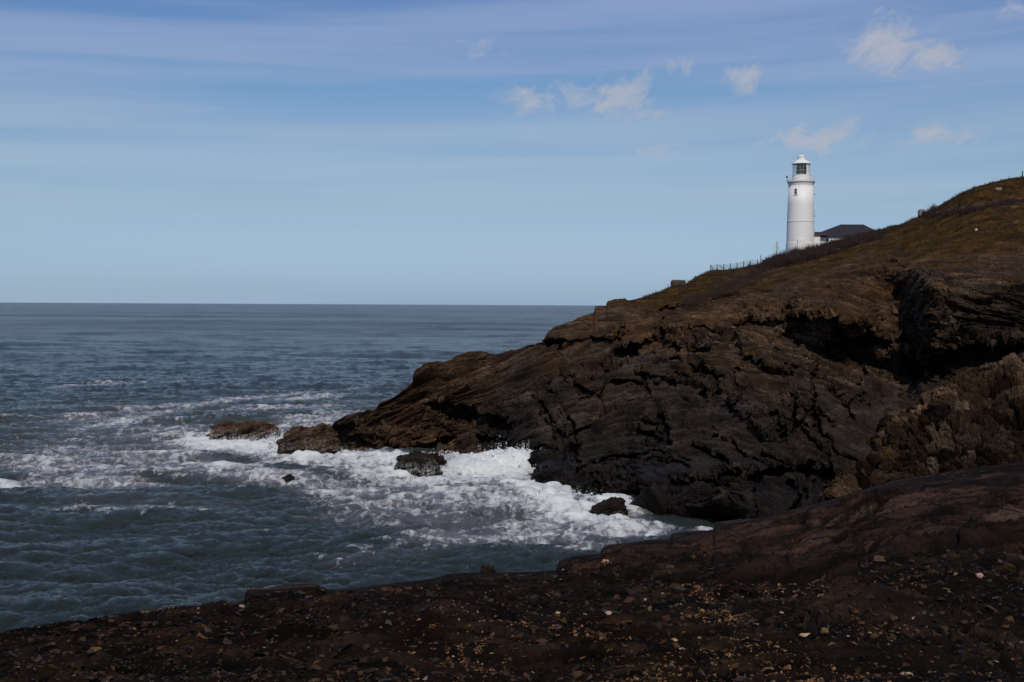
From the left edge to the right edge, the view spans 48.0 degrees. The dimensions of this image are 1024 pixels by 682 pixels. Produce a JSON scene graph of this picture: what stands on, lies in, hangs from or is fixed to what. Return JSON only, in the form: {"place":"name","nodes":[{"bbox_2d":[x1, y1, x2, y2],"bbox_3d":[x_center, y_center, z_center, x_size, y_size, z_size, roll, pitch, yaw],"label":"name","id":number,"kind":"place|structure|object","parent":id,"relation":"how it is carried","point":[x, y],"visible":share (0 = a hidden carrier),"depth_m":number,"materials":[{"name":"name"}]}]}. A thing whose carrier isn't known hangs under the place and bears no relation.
{"place":"outdoors","nodes":[
{"label":"outdoors","id":0,"kind":"place"},
{"bbox_2d":[0,302,720,631],"bbox_3d":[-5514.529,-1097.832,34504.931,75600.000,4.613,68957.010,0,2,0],"label":"water","id":1,"kind":"structure","parent":0,"point":[112,502],"depth_m":118.56,"materials":[{"name":"blue liquid"}]},
{"bbox_2d":[205,420,279,440],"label":"sea rock","id":2,"kind":"object","parent":1,"relation":"in","point":[252,430],"visible":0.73,"depth_m":148.81,"materials":[{"name":"brown stone"}]},
{"bbox_2d":[281,474,295,482],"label":"sea rock","id":3,"kind":"object","parent":1,"relation":"in","point":[287,478],"visible":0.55,"depth_m":114.59,"materials":[{"name":"grey stone"}]},
{"bbox_2d":[276,423,342,453],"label":"sea rock","id":4,"kind":"object","parent":1,"relation":"in","point":[321,438],"visible":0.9,"depth_m":134.81,"materials":[{"name":"brown stone"}]},
{"bbox_2d":[164,429,592,499],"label":"sea spray","id":5,"kind":"object","parent":1,"relation":"on","point":[519,464],"visible":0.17,"depth_m":123.98,"materials":[{"name":"white liquid"}]},
{"bbox_2d":[394,450,442,476],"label":"sea rock","id":6,"kind":"object","parent":1,"relation":"in","point":[418,463],"visible":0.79,"depth_m":118.55,"materials":[{"name":"grey stone"}]},
{"bbox_2d":[428,452,446,465],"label":"sea rock","id":7,"kind":"object","parent":1,"relation":"in","point":[439,459],"visible":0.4,"depth_m":122.93,"materials":[{"name":"black stone"}]},
{"bbox_2d":[435,445,453,452],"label":"sea rock","id":8,"kind":"object","parent":1,"relation":"in","point":[445,448],"visible":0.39,"depth_m":138.85,"materials":[{"name":"brown stone"}]},
{"bbox_2d":[588,496,627,515],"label":"sea rock","id":9,"kind":"object","parent":1,"relation":"in","point":[609,506],"visible":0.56,"depth_m":96.77,"materials":[{"name":"brown stone"}]},
{"bbox_2d":[612,510,624,514],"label":"sea rock","id":10,"kind":"object","parent":1,"relation":"in","point":[621,512],"visible":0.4,"depth_m":95.66,"materials":[{"name":"brown stone"}]},
{"bbox_2d":[0,460,1023,681],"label":"rocky ground","id":11,"kind":"structure","parent":0,"point":[963,512],"depth_m":13.80,"materials":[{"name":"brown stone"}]},
{"bbox_2d":[480,565,495,572],"bbox_3d":[-0.542,5.156,25.811,0.376,0.232,0.290,0,2,0],"label":"stone","id":12,"kind":"object","parent":11,"relation":"on","point":[487,569],"visible":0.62,"depth_m":25.72,"materials":[{"name":"brown stone"}]},
{"bbox_2d":[799,633,809,636],"bbox_3d":[2.967,2.976,11.638,0.138,0.032,0.070,0,2,-14],"label":"stone","id":13,"kind":"object","parent":11,"relation":"on","point":[804,634],"visible":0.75,"depth_m":11.62,"materials":[{"name":"beige stone"}]},
{"bbox_2d":[821,627,828,633],"bbox_3d":[3.118,2.890,11.464,0.075,0.060,0.066,1,2,16],"label":"stone","id":14,"kind":"object","parent":11,"relation":"on","point":[823,629],"visible":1,"depth_m":11.45,"materials":[{"name":"brown stone"}]},
{"bbox_2d":[818,451,903,502],"bbox_3d":[16.026,7.026,53.208,3.612,4.764,13.181,1,2,15],"label":"rock outcrop","id":15,"kind":"object","parent":11,"relation":"on","point":[873,468],"visible":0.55,"depth_m":48.41,"materials":[{"name":"brown stone"}]},
{"bbox_2d":[863,351,1023,478],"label":"rock outcrop","id":16,"kind":"object","parent":11,"relation":"on","point":[970,418],"visible":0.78,"depth_m":52.24,"materials":[{"name":"brown stone"}]},
{"bbox_2d":[0,0,1023,305],"label":"sky","id":17,"kind":"structure","parent":0,"point":[407,152],"materials":[{"name":"blue"}]},
{"bbox_2d":[332,177,1023,521],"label":"headland","id":18,"kind":"structure","parent":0,"point":[774,397],"depth_m":132.62,"materials":[{"name":"stone"}]},
{"bbox_2d":[671,280,685,285],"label":"boulder","id":19,"kind":"object","parent":18,"relation":"on","point":[676,282],"visible":0.81,"depth_m":183.75,"materials":[{"name":"stone"}]},
{"bbox_2d":[710,259,757,269],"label":"fence","id":20,"kind":"object","parent":18,"relation":"on","point":[742,264],"visible":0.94,"depth_m":194.34,"materials":[{"name":"brown wood"}]},
{"bbox_2d":[786,152,814,251],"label":"lighthouse","id":21,"kind":"object","parent":18,"relation":"on","point":[800,216],"visible":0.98,"depth_m":340.88,"materials":[{"name":"white paint"}]},
{"bbox_2d":[797,239,804,248],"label":"yard wall","id":22,"kind":"structure","parent":18,"relation":"on","point":[801,243],"depth_m":339.95,"materials":[{"name":"white paint"}]},
{"bbox_2d":[753,228,885,270],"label":"hedge","id":23,"kind":"object","parent":18,"relation":"on","point":[799,255],"visible":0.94,"depth_m":193.42,"materials":[{"name":"plant"}]},
{"bbox_2d":[641,175,1023,308],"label":"grass","id":24,"kind":"structure","parent":18,"relation":"on","point":[857,248],"depth_m":177.59,"materials":[{"name":"brown plant"}]},
{"bbox_2d":[814,224,872,244],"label":"house","id":25,"kind":"structure","parent":18,"relation":"on","point":[837,232],"depth_m":345.71,"materials":[{"name":"stone"}]},
{"bbox_2d":[680,233,1023,311],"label":"brushwood","id":26,"kind":"object","parent":18,"relation":"on","point":[729,283],"visible":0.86,"depth_m":170.84,"materials":[{"name":"brown plant"}]},
{"bbox_2d":[918,209,923,216],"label":"boulder","id":27,"kind":"object","parent":18,"relation":"on","point":[919,212],"visible":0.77,"depth_m":193.24,"materials":[{"name":"stone"}]},
{"bbox_2d":[921,202,939,216],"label":"shrub","id":28,"kind":"object","parent":18,"relation":"on","point":[932,208],"visible":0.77,"depth_m":191.53,"materials":[{"name":"green plant"}]},
{"bbox_2d":[925,198,1023,218],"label":"scrub bank","id":29,"kind":"structure","parent":18,"relation":"on","point":[1005,202],"depth_m":175.10,"materials":[{"name":"brown plant"}]}
]}

